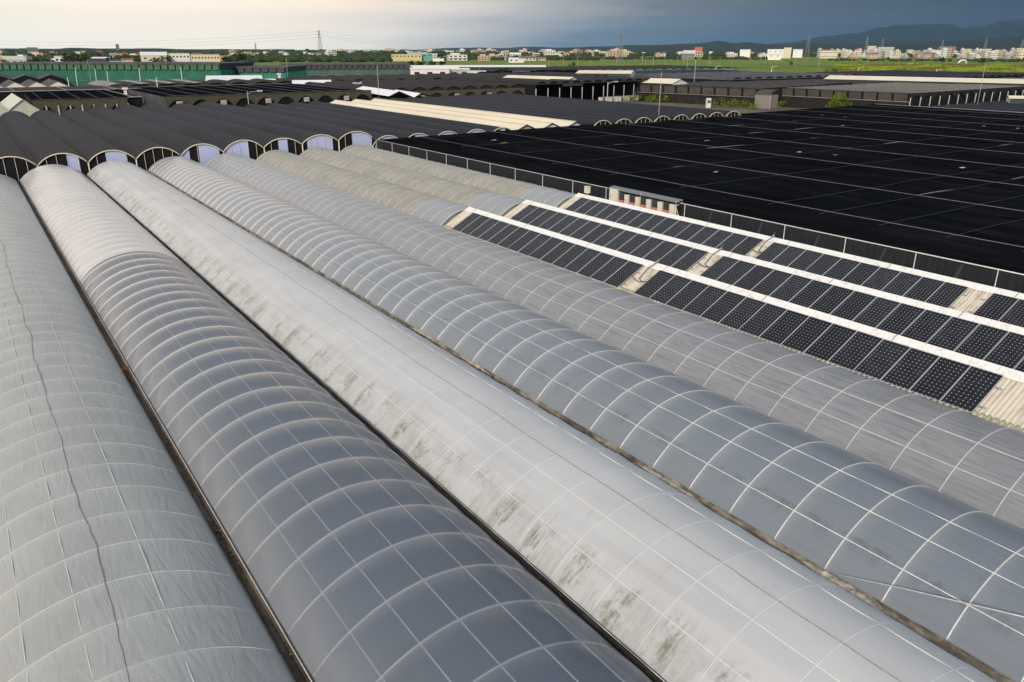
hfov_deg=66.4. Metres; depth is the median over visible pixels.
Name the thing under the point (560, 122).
cream gabled roof
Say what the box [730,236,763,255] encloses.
solar module
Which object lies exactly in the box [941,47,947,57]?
house
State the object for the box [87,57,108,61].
building
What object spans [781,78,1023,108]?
brown net house
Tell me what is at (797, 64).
ground
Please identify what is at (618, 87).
cream roofed shed
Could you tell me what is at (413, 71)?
white shed
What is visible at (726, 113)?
shade tunnel
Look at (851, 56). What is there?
house
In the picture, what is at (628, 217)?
solar module
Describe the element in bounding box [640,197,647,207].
inverter
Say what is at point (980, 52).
house
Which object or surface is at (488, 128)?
shade tunnel
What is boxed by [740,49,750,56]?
building
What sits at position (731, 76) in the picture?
grey ribbed roofs
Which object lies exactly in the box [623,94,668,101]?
weed patch
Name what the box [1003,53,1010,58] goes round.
house
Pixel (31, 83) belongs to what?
gabled net house
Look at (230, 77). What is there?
white shed
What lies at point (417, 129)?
shade tunnel
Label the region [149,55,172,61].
tree
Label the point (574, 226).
solar module
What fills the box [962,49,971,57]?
building
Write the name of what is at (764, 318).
solar module
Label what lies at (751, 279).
solar module
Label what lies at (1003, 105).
black roofs
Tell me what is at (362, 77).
black ridge house
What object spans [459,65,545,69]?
white shed
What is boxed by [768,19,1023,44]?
mountains
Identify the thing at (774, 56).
building
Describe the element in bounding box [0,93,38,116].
translucent house
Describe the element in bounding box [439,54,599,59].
tree belt
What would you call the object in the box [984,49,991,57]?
building
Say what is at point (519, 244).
solar module
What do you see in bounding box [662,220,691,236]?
solar module
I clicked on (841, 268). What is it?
solar module
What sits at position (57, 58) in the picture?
building
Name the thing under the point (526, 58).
house
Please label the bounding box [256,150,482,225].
greenhouse tunnel
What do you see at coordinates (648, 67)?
grey ribbed roofs
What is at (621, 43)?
pylon
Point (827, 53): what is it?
building
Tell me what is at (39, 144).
shade tunnel
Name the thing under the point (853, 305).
solar module
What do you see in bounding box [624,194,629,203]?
electrical cabinet
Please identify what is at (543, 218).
solar module
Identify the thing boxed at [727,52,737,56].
house
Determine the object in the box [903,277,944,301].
solar module
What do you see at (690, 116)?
shade tunnel
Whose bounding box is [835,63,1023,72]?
rough grass
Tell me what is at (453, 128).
shade tunnel
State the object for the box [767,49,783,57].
building
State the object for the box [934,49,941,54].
building
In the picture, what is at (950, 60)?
tree belt
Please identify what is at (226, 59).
tree
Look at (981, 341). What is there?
solar module
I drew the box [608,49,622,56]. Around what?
house
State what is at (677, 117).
shade tunnel
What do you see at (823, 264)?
solar module
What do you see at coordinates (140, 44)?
power line
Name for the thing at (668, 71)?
grey ribbed roofs
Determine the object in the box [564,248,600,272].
solar module
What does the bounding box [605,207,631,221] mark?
solar module
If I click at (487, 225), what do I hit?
solar module
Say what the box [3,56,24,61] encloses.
building
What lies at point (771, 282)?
solar module
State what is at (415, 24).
sky
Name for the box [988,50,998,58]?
house
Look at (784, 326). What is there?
solar module
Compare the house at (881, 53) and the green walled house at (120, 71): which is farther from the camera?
the house at (881, 53)
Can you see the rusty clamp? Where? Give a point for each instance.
(125, 368)
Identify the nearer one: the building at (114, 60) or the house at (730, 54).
the building at (114, 60)
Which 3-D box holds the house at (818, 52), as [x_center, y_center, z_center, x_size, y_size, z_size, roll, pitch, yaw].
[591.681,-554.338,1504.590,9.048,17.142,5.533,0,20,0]
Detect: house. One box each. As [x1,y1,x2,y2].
[0,62,254,85]
[0,73,64,83]
[0,79,66,87]
[0,85,137,101]
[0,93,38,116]
[0,103,8,115]
[17,54,31,61]
[24,90,128,114]
[32,52,46,55]
[87,79,205,89]
[114,78,296,87]
[116,52,128,54]
[128,83,371,107]
[236,65,306,78]
[241,51,255,55]
[281,63,410,75]
[286,73,524,80]
[305,78,524,96]
[324,50,336,55]
[357,86,435,99]
[375,104,1023,293]
[447,53,466,60]
[451,75,652,101]
[478,54,489,60]
[478,70,578,72]
[489,53,498,56]
[509,53,520,56]
[519,56,536,60]
[544,49,555,55]
[572,49,582,53]
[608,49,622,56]
[622,49,629,56]
[638,79,851,106]
[695,52,702,56]
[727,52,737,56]
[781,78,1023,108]
[817,48,821,56]
[843,49,849,57]
[847,54,858,57]
[867,53,877,57]
[878,50,885,57]
[887,51,892,58]
[893,49,900,57]
[922,52,930,58]
[928,51,935,58]
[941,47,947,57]
[949,48,953,57]
[966,53,975,57]
[977,50,983,57]
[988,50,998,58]
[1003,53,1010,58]
[1013,49,1019,58]
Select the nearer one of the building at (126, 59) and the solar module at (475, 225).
the solar module at (475, 225)
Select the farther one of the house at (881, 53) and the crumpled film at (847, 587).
the house at (881, 53)
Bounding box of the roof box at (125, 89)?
[122,87,127,94]
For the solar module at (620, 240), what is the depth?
47.22 m
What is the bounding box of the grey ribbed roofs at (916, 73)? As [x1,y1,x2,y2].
[806,70,1023,78]
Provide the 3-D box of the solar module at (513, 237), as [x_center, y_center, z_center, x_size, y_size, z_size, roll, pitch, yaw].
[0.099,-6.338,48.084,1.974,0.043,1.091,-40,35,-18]
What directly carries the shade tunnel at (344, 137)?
on the ground at (797, 64)
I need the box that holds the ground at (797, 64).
[33,50,1023,680]
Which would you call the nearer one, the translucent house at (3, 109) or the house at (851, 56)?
the translucent house at (3, 109)
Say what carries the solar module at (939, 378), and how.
on the solar roof at (1002, 403)
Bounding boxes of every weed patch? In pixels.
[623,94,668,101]
[711,98,785,108]
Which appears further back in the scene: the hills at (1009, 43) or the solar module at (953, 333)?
the hills at (1009, 43)
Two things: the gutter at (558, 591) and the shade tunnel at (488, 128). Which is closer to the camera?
the gutter at (558, 591)
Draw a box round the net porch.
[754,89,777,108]
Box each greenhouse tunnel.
[0,174,296,681]
[20,164,652,681]
[87,160,996,681]
[148,156,1023,681]
[205,153,1023,528]
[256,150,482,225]
[299,147,524,216]
[340,144,575,207]
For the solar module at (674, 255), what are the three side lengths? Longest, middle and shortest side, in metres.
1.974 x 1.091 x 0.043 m
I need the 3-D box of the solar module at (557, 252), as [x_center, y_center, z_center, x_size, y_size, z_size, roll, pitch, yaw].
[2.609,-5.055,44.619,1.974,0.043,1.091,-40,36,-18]
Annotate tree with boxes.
[26,58,40,61]
[60,53,91,61]
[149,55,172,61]
[221,56,232,61]
[232,53,246,60]
[830,67,841,71]
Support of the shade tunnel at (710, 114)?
on the ground at (797, 64)
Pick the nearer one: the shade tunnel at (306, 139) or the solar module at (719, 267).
the solar module at (719, 267)
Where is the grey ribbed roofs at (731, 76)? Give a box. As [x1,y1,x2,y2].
[634,71,857,88]
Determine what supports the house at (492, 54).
on the ground at (797, 64)
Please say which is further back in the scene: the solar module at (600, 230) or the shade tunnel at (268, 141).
the shade tunnel at (268, 141)
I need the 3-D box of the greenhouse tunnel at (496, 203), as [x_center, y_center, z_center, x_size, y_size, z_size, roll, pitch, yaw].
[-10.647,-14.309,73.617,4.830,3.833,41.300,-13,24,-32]
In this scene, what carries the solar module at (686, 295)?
attached to the solar roof at (1002, 403)
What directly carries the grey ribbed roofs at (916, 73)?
on the ground at (797, 64)
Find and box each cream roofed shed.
[502,75,582,98]
[576,70,635,76]
[611,77,687,98]
[824,75,1023,93]
[1006,95,1023,103]
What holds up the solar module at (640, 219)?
attached to the solar roof at (972, 298)
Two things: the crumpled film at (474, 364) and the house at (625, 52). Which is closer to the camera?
the crumpled film at (474, 364)
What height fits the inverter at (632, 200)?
0.780 m
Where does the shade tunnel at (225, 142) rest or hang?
on the ground at (797, 64)
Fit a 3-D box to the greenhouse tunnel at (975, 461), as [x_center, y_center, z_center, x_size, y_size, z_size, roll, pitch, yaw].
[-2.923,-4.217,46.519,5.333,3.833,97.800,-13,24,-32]
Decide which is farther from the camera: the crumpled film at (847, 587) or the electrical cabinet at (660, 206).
the electrical cabinet at (660, 206)
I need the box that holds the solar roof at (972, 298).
[559,193,1023,313]
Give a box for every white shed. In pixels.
[205,75,262,80]
[292,80,330,83]
[410,65,458,73]
[410,68,449,74]
[449,68,469,73]
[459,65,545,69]
[467,71,485,72]
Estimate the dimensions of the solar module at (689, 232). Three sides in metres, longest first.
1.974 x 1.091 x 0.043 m
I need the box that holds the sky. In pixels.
[0,0,1023,49]
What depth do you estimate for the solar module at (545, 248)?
45.46 m
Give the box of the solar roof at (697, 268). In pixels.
[504,199,1023,359]
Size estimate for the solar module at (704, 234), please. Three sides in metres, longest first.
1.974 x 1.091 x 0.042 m
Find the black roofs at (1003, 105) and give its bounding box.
[924,100,1023,111]
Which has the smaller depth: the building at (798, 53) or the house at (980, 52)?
the house at (980, 52)
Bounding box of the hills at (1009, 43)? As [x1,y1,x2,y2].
[512,36,1023,51]
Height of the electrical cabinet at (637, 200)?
0.740 m
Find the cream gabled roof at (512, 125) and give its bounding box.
[330,100,533,129]
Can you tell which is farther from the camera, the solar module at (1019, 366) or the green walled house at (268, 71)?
the green walled house at (268, 71)
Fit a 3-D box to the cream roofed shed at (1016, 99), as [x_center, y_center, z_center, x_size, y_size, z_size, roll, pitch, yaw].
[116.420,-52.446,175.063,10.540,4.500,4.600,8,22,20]
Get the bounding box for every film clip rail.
[21,183,311,681]
[89,177,664,681]
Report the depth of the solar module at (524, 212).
55.09 m
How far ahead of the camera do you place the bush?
190.91 m
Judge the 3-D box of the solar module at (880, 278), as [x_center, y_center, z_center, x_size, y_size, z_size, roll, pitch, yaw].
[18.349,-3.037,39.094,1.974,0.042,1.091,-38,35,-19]
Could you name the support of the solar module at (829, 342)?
attached to the solar roof at (1002, 403)
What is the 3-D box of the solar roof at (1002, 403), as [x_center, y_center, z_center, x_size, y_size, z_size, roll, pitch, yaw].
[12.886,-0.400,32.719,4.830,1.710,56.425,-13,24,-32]
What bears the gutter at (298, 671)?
attached to the greenhouse tunnel at (115, 565)
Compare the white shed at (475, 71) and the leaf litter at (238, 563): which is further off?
the white shed at (475, 71)
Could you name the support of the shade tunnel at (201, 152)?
on the ground at (797, 64)
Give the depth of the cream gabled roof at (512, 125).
122.38 m
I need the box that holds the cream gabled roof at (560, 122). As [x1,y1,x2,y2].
[371,98,582,126]
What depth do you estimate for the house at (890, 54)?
1284.22 m
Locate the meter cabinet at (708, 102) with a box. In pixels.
[705,98,710,107]
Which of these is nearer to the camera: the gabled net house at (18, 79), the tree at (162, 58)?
the gabled net house at (18, 79)
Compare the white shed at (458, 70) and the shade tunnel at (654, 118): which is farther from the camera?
the white shed at (458, 70)
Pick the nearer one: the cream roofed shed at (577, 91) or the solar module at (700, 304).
the solar module at (700, 304)
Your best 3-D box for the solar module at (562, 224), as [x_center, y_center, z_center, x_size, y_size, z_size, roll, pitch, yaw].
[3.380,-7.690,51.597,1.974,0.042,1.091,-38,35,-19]
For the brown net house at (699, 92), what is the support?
on the ground at (797, 64)
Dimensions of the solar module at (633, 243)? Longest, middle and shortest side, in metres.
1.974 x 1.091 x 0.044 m
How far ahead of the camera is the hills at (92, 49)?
2961.42 m
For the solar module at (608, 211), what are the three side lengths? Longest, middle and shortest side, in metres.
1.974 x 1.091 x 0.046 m
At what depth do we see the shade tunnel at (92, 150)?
88.80 m
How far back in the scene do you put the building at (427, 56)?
1014.77 m
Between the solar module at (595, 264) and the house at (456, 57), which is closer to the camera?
the solar module at (595, 264)
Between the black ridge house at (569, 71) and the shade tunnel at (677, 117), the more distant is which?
the black ridge house at (569, 71)
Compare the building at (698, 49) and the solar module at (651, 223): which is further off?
the building at (698, 49)
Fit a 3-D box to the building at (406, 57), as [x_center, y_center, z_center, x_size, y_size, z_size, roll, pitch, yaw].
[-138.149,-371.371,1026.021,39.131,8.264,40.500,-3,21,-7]
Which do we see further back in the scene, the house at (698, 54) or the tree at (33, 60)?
the house at (698, 54)
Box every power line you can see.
[1,34,316,45]
[41,38,304,48]
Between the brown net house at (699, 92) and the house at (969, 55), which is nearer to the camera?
the brown net house at (699, 92)
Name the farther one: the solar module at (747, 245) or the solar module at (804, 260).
the solar module at (747, 245)
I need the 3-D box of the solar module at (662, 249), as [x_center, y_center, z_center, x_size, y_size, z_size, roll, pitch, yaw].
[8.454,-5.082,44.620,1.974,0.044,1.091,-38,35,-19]
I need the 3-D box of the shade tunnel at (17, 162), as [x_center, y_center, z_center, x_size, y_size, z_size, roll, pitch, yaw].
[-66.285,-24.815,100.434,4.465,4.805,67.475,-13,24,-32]
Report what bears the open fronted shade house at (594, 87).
on the ground at (797, 64)
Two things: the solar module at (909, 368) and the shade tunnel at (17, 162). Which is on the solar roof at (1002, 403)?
the solar module at (909, 368)
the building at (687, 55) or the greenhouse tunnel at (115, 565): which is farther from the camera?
the building at (687, 55)
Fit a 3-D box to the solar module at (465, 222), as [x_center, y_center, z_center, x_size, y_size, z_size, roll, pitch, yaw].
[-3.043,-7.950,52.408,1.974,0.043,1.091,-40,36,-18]
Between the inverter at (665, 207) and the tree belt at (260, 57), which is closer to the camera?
the inverter at (665, 207)
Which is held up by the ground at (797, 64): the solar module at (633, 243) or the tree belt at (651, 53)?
the tree belt at (651, 53)
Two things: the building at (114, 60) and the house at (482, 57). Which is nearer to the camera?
the building at (114, 60)
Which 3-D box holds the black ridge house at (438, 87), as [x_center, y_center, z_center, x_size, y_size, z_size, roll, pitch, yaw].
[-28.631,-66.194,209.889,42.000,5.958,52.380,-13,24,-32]
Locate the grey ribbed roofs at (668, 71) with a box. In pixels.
[635,69,738,73]
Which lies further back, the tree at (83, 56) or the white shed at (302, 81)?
the tree at (83, 56)
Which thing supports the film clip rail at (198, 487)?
on the gutter at (298, 671)
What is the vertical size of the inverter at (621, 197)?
0.780 m
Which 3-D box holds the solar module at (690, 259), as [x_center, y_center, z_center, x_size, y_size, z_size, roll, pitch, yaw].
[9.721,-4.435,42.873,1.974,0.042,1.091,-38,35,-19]
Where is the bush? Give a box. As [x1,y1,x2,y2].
[826,92,851,106]
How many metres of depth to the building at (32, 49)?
1543.95 m
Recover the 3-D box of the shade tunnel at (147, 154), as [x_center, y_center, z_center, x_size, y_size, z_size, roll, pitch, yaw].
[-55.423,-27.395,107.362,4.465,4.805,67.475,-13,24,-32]
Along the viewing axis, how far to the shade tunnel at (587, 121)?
127.83 m
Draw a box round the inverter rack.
[607,185,682,215]
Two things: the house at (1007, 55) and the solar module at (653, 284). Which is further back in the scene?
the house at (1007, 55)
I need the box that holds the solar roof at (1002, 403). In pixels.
[444,206,1023,431]
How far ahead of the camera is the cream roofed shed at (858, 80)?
233.31 m
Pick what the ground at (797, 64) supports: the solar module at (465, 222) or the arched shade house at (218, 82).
the arched shade house at (218, 82)
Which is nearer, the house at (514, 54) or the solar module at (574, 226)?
the solar module at (574, 226)
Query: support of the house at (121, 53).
on the ground at (797, 64)
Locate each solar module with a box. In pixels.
[452,212,480,231]
[460,215,489,234]
[469,218,499,237]
[478,221,508,240]
[487,224,518,244]
[497,227,529,248]
[507,230,540,251]
[510,205,537,220]
[517,233,551,255]
[519,207,547,223]
[528,237,563,259]
[529,210,557,226]
[538,212,567,229]
[540,240,574,263]
[549,215,578,232]
[551,244,587,268]
[559,218,589,235]
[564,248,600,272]
[565,197,589,211]
[569,221,600,239]
[575,200,599,213]
[577,252,614,277]
[581,224,612,242]
[584,202,610,216]
[589,256,628,282]
[593,227,624,246]
[595,204,620,219]
[603,261,643,287]
[604,230,637,250]
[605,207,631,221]
[615,209,642,224]
[617,233,650,253]
[627,212,654,227]
[629,237,664,257]
[633,270,674,298]
[638,214,666,230]
[643,240,678,261]
[649,275,691,303]
[650,217,678,233]
[658,244,692,266]
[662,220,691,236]
[665,280,708,309]
[671,248,708,270]
[674,223,704,240]
[682,285,726,316]
[688,226,718,243]
[700,256,738,279]
[700,291,745,322]
[701,230,732,247]
[716,233,747,251]
[716,260,755,284]
[718,297,765,329]
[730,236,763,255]
[733,265,773,289]
[738,303,787,336]
[750,269,792,295]
[755,242,789,261]
[758,309,808,344]
[770,274,812,301]
[771,246,805,266]
[780,316,832,352]
[787,250,823,270]
[789,280,832,307]
[804,323,856,361]
[805,254,840,275]
[809,285,853,313]
[822,258,860,279]
[828,331,882,370]
[830,291,876,320]
[841,262,879,285]
[853,297,900,327]
[853,339,910,380]
[861,267,900,290]
[876,303,925,334]
[880,348,939,390]
[881,272,921,295]
[900,309,951,342]
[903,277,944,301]
[909,356,970,401]
[925,282,968,307]
[927,316,979,350]
[940,366,1003,412]
[954,324,1008,359]
[973,293,1018,320]
[983,331,1023,368]
[999,299,1023,327]
[1014,359,1023,371]
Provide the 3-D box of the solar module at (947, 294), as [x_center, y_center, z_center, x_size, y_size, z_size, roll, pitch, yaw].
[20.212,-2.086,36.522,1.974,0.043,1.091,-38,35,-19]
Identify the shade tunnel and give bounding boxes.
[0,111,88,175]
[0,120,36,185]
[30,110,135,170]
[61,109,180,170]
[86,106,222,164]
[113,104,263,159]
[140,104,301,154]
[170,103,338,151]
[196,102,372,151]
[229,105,396,147]
[244,104,427,137]
[266,103,456,135]
[288,102,485,133]
[308,101,510,131]
[388,98,610,125]
[406,97,631,123]
[423,96,651,122]
[439,96,669,121]
[454,95,689,119]
[469,94,706,119]
[485,94,723,116]
[499,93,740,116]
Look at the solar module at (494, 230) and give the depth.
49.79 m
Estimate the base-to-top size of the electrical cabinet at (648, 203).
0.740 m
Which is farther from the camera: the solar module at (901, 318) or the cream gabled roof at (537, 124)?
the cream gabled roof at (537, 124)
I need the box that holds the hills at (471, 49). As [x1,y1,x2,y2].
[409,46,617,50]
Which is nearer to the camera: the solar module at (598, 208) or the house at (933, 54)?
the solar module at (598, 208)
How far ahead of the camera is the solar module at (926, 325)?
32.55 m
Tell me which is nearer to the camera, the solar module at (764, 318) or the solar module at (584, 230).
the solar module at (764, 318)
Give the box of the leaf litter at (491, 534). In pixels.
[170,250,650,675]
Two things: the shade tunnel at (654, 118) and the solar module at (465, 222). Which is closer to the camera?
the solar module at (465, 222)
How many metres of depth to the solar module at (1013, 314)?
34.09 m
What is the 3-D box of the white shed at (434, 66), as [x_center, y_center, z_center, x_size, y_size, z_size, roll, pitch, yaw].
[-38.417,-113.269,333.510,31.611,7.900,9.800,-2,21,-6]
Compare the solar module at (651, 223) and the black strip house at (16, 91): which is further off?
the black strip house at (16, 91)
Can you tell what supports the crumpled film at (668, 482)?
on the gutter at (939, 642)
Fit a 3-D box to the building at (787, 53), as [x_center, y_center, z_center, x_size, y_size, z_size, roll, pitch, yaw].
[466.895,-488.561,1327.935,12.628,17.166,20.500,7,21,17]
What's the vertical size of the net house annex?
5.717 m
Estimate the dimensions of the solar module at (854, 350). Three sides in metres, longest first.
1.974 x 1.091 x 0.044 m
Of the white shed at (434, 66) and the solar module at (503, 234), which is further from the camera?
the white shed at (434, 66)
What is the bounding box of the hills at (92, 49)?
[1,48,293,50]
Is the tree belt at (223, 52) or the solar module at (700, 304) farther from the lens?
the tree belt at (223, 52)
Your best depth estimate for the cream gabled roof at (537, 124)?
124.06 m
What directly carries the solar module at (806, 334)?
attached to the solar roof at (1002, 403)
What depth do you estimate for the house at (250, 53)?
1559.36 m
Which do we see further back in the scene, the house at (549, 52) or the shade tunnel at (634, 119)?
the house at (549, 52)
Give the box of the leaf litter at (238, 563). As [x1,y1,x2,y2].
[50,236,303,681]
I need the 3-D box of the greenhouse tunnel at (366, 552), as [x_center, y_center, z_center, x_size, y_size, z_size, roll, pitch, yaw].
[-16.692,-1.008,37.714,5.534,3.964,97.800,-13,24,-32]
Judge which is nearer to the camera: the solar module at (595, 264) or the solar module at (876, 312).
the solar module at (876, 312)
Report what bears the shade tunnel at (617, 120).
on the ground at (797, 64)
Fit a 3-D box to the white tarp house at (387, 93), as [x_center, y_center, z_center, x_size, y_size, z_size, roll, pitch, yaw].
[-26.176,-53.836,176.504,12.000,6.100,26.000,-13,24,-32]
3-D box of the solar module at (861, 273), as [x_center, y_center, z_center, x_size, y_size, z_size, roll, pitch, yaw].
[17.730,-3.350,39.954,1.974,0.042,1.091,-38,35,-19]
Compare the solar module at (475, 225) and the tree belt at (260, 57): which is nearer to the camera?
the solar module at (475, 225)
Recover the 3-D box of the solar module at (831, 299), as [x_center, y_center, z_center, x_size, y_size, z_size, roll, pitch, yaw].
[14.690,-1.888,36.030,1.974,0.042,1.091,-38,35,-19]
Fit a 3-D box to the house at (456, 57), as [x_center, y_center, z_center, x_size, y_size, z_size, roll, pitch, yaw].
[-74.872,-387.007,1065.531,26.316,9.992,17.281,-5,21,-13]
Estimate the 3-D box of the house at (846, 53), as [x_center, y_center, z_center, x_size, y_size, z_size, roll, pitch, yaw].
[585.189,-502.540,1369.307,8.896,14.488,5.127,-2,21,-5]
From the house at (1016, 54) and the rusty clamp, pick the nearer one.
the rusty clamp
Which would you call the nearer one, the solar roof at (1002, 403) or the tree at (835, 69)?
the solar roof at (1002, 403)
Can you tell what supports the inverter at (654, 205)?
hanging from the inverter rack
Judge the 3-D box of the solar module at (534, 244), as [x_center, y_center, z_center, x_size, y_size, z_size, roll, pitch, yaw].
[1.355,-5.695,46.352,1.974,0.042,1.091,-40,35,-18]
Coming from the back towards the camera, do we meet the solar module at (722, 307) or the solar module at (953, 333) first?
the solar module at (722, 307)
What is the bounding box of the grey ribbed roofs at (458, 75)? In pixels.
[404,72,606,79]
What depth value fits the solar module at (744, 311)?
34.30 m
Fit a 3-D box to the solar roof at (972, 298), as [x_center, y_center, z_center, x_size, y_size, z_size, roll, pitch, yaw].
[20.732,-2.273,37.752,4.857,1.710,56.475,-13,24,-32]
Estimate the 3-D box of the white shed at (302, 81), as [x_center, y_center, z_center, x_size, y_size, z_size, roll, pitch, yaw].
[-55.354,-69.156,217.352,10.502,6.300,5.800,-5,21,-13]
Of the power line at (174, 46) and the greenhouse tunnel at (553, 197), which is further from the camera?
the power line at (174, 46)
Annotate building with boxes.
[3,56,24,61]
[26,47,37,52]
[54,56,63,61]
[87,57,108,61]
[108,59,120,61]
[121,58,132,61]
[140,52,166,61]
[168,53,189,61]
[190,54,219,61]
[391,54,421,60]
[407,52,426,53]
[421,53,432,60]
[508,58,518,62]
[681,53,694,58]
[683,50,695,52]
[695,47,702,51]
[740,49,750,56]
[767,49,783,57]
[768,53,781,59]
[783,48,791,57]
[792,49,802,57]
[820,49,836,57]
[878,47,893,56]
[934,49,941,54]
[939,46,955,51]
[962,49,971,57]
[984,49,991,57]
[1019,48,1023,58]
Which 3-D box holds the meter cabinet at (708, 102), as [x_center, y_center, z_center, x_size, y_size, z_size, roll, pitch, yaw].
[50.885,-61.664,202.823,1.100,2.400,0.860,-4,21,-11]
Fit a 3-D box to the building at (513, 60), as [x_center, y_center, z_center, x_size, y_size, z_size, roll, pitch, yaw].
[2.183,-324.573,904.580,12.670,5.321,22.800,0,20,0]
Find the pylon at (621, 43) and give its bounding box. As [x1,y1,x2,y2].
[616,34,623,65]
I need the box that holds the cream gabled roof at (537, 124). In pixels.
[351,99,559,127]
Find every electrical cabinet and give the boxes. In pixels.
[609,188,620,201]
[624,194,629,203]
[635,196,639,206]
[646,199,651,208]
[657,201,662,211]
[669,204,676,214]
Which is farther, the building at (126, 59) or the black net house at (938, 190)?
the building at (126, 59)
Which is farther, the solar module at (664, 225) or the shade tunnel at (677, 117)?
the shade tunnel at (677, 117)
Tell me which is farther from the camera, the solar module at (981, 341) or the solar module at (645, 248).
the solar module at (645, 248)
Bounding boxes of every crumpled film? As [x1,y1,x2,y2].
[409,324,445,347]
[459,355,488,373]
[633,462,701,503]
[802,561,890,617]
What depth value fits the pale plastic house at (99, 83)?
209.77 m
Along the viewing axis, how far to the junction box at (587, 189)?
58.20 m
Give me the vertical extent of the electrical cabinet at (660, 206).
0.740 m
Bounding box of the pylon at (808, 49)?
[803,34,809,61]
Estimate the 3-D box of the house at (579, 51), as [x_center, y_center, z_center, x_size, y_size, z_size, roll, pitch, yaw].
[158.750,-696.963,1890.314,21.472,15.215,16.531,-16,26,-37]
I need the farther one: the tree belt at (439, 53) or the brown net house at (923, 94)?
the tree belt at (439, 53)
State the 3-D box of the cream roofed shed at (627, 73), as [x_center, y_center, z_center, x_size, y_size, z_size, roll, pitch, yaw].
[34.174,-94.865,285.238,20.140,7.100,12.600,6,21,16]
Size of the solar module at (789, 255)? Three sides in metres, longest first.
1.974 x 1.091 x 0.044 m
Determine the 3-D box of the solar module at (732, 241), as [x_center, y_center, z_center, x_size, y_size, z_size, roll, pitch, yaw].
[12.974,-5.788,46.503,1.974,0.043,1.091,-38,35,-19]
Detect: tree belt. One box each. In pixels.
[0,48,314,55]
[0,50,140,61]
[229,52,392,62]
[265,49,542,56]
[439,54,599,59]
[560,50,765,56]
[561,55,767,59]
[757,51,1008,56]
[828,57,1023,61]
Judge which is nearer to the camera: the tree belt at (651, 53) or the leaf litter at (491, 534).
the leaf litter at (491, 534)
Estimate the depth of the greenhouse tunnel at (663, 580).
19.65 m
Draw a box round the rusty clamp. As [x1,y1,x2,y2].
[122,365,128,371]
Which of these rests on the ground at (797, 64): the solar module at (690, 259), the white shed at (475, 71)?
the white shed at (475, 71)
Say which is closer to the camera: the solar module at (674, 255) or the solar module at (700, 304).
the solar module at (700, 304)
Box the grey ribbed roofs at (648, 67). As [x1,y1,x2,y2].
[461,65,736,70]
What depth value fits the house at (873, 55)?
1305.33 m
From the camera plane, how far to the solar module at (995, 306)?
34.84 m
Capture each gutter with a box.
[17,179,312,681]
[86,175,665,681]
[147,170,1014,681]
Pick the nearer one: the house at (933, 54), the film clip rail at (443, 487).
the film clip rail at (443, 487)
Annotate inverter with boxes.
[619,193,625,202]
[629,195,636,205]
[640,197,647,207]
[651,199,658,210]
[663,202,670,212]
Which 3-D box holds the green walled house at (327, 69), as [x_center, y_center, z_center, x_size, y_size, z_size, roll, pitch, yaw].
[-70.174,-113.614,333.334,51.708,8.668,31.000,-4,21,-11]
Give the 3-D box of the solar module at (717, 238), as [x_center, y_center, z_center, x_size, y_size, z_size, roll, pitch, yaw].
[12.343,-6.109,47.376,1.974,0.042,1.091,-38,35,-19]
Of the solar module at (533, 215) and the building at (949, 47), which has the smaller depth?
the solar module at (533, 215)
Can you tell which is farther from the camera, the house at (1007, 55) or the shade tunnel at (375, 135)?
the house at (1007, 55)
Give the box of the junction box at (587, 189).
[584,186,590,195]
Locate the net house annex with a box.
[99,90,142,107]
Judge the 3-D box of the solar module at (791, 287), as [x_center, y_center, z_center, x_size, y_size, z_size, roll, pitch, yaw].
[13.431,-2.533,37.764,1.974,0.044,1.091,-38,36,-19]
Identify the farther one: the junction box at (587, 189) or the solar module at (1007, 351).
the junction box at (587, 189)
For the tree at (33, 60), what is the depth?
486.59 m
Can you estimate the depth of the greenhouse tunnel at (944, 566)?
22.45 m
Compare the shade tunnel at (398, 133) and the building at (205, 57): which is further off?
the building at (205, 57)
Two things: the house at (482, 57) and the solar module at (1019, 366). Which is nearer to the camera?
the solar module at (1019, 366)
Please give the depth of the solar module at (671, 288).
37.70 m
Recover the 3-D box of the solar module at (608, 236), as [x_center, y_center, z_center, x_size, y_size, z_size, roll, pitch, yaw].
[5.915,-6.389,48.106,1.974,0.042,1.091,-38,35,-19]
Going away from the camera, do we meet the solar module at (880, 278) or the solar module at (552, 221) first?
the solar module at (880, 278)
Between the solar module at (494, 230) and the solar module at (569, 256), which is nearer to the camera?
the solar module at (569, 256)
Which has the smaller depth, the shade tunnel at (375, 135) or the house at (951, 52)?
the shade tunnel at (375, 135)
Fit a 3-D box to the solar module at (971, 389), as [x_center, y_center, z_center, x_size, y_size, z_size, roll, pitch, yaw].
[15.652,1.631,26.656,1.974,0.044,1.091,-40,36,-18]
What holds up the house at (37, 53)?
on the ground at (797, 64)
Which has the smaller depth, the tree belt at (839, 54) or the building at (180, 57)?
the building at (180, 57)
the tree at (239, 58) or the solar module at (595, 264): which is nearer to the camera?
the solar module at (595, 264)
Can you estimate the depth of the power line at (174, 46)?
1320.35 m
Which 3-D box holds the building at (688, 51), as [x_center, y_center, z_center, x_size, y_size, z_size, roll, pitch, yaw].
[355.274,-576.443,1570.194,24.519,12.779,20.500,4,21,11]
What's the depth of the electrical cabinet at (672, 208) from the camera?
54.32 m
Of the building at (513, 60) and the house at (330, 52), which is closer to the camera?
the building at (513, 60)
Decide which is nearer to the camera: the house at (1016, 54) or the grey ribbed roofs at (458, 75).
the grey ribbed roofs at (458, 75)
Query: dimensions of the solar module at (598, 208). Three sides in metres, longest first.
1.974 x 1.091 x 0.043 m

